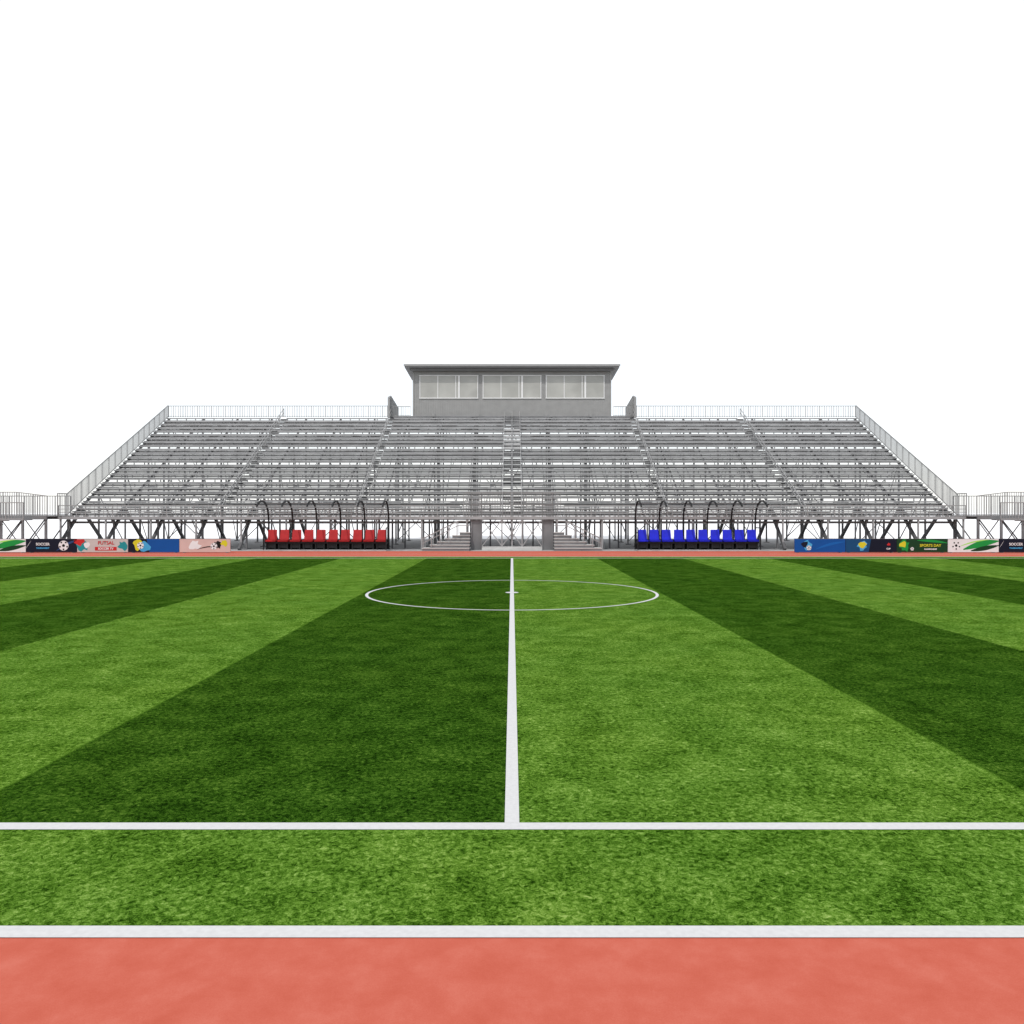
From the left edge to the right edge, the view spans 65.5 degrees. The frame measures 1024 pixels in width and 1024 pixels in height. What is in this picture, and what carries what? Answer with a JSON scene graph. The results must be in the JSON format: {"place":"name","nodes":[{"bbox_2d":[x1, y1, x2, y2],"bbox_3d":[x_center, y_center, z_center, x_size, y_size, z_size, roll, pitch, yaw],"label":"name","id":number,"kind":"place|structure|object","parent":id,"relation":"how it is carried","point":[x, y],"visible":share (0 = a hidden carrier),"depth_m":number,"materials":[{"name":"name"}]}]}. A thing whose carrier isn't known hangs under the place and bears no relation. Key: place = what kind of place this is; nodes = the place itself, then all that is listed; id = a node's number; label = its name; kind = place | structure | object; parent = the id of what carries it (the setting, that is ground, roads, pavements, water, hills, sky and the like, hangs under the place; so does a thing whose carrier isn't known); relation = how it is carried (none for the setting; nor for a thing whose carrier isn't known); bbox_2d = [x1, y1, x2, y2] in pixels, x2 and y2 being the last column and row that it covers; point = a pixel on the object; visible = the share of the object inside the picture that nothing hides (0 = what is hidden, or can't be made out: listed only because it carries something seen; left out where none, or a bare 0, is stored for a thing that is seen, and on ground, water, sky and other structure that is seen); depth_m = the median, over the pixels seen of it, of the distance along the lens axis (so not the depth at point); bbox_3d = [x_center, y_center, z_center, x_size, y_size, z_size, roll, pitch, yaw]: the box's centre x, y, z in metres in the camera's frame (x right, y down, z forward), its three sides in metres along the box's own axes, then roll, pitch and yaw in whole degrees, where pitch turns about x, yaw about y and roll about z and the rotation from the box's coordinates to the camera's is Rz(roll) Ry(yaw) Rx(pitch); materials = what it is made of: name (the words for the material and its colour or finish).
{"place":"outdoors","nodes":[
{"label":"outdoors","id":0,"kind":"place"},
{"bbox_2d":[0,557,1023,925],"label":"grass field","id":1,"kind":"structure","parent":0,"point":[326,689],"depth_m":17.90,"materials":[{"name":"green plant"}]},
{"bbox_2d":[0,558,1023,828],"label":"field markings","id":2,"kind":"object","parent":1,"relation":"on","point":[512,800],"visible":1,"depth_m":12.96,"materials":[{"name":"white paint"}]},
{"bbox_2d":[0,551,1023,1023],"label":"running track","id":3,"kind":"structure","parent":0,"point":[510,979],"depth_m":8.70,"materials":[{"name":"rubber"}]},
{"bbox_2d":[0,539,25,552],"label":"advertising board","id":4,"kind":"object","parent":3,"relation":"on","point":[12,545],"visible":1,"depth_m":99.39,"materials":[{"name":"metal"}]},
{"bbox_2d":[26,539,76,552],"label":"advertising board","id":5,"kind":"object","parent":3,"relation":"on","point":[50,545],"visible":1,"depth_m":99.40,"materials":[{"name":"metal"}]},
{"bbox_2d":[74,539,127,552],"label":"advertising board","id":6,"kind":"object","parent":3,"relation":"on","point":[101,545],"visible":1,"depth_m":99.40,"materials":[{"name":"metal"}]},
{"bbox_2d":[128,539,178,552],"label":"advertising board","id":7,"kind":"object","parent":3,"relation":"on","point":[153,545],"visible":1,"depth_m":99.40,"materials":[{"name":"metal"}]},
{"bbox_2d":[179,539,230,552],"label":"advertising board","id":8,"kind":"object","parent":3,"relation":"on","point":[204,545],"visible":1,"depth_m":99.40,"materials":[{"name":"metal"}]},
{"bbox_2d":[0,556,1023,936],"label":"track lane lines","id":9,"kind":"object","parent":3,"relation":"on","point":[510,930],"visible":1,"depth_m":9.66,"materials":[{"name":"white paint"}]},
{"bbox_2d":[794,539,844,552],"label":"advertising board","id":10,"kind":"object","parent":3,"relation":"on","point":[819,545],"visible":1,"depth_m":99.40,"materials":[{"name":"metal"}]},
{"bbox_2d":[845,539,895,552],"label":"advertising board","id":11,"kind":"object","parent":3,"relation":"on","point":[870,545],"visible":1,"depth_m":99.40,"materials":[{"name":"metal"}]},
{"bbox_2d":[896,539,947,552],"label":"advertising board","id":12,"kind":"object","parent":3,"relation":"on","point":[922,545],"visible":1,"depth_m":99.40,"materials":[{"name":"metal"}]},
{"bbox_2d":[948,539,998,552],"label":"advertising board","id":13,"kind":"object","parent":3,"relation":"on","point":[974,545],"visible":1,"depth_m":99.40,"materials":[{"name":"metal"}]},
{"bbox_2d":[999,539,1023,552],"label":"advertising board","id":14,"kind":"object","parent":3,"relation":"on","point":[1011,545],"visible":1,"depth_m":99.40,"materials":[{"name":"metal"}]},
{"bbox_2d":[3,513,1020,538],"bbox_3d":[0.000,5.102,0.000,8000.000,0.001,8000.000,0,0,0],"label":"ground","id":15,"kind":"structure","parent":0,"point":[86,530],"depth_m":232.20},
{"bbox_2d":[0,0,1023,512],"label":"sky","id":16,"kind":"structure","parent":0,"point":[264,203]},
{"bbox_2d":[231,539,793,550],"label":"concrete apron","id":17,"kind":"object","parent":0,"point":[414,545],"depth_m":124.88,"materials":[{"name":"grey concrete"}]},
{"bbox_2d":[0,492,70,538],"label":"access ramp","id":18,"kind":"structure","parent":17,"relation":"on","point":[18,515],"depth_m":104.83,"materials":[{"name":"metal"}]},
{"bbox_2d":[256,500,389,550],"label":"team bench shelter","id":19,"kind":"object","parent":17,"relation":"on","point":[333,542],"visible":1,"depth_m":105.13,"materials":[{"name":"red plastic"}]},
{"bbox_2d":[57,396,966,549],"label":"grandstand","id":20,"kind":"object","parent":17,"relation":"on","point":[397,423],"visible":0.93,"depth_m":122.28,"materials":[{"name":"metal"}]},
{"bbox_2d":[404,364,619,415],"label":"press box","id":21,"kind":"object","parent":20,"relation":"on","point":[511,389],"visible":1,"depth_m":141.91,"materials":[{"name":"metal"}]},
{"bbox_2d":[419,375,604,398],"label":"window frames","id":22,"kind":"structure","parent":21,"relation":"in","point":[419,375],"depth_m":141.78,"materials":[{"name":"white metal"}]},
{"bbox_2d":[420,376,603,397],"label":"window glass","id":23,"kind":"structure","parent":21,"relation":"in","point":[493,386],"depth_m":141.92,"materials":[{"name":"glass"}]},
{"bbox_2d":[422,493,601,550],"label":"stadium entrance stairs","id":24,"kind":"structure","parent":17,"relation":"on","point":[462,541],"depth_m":105.50,"materials":[{"name":"metal"}]},
{"bbox_2d":[634,500,767,550],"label":"team bench shelter","id":25,"kind":"object","parent":17,"relation":"on","point":[690,542],"visible":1,"depth_m":105.13,"materials":[{"name":"blue plastic"}]},
{"bbox_2d":[953,492,1023,538],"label":"access ramp","id":26,"kind":"structure","parent":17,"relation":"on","point":[1005,515],"depth_m":104.83,"materials":[{"name":"metal"}]}
]}

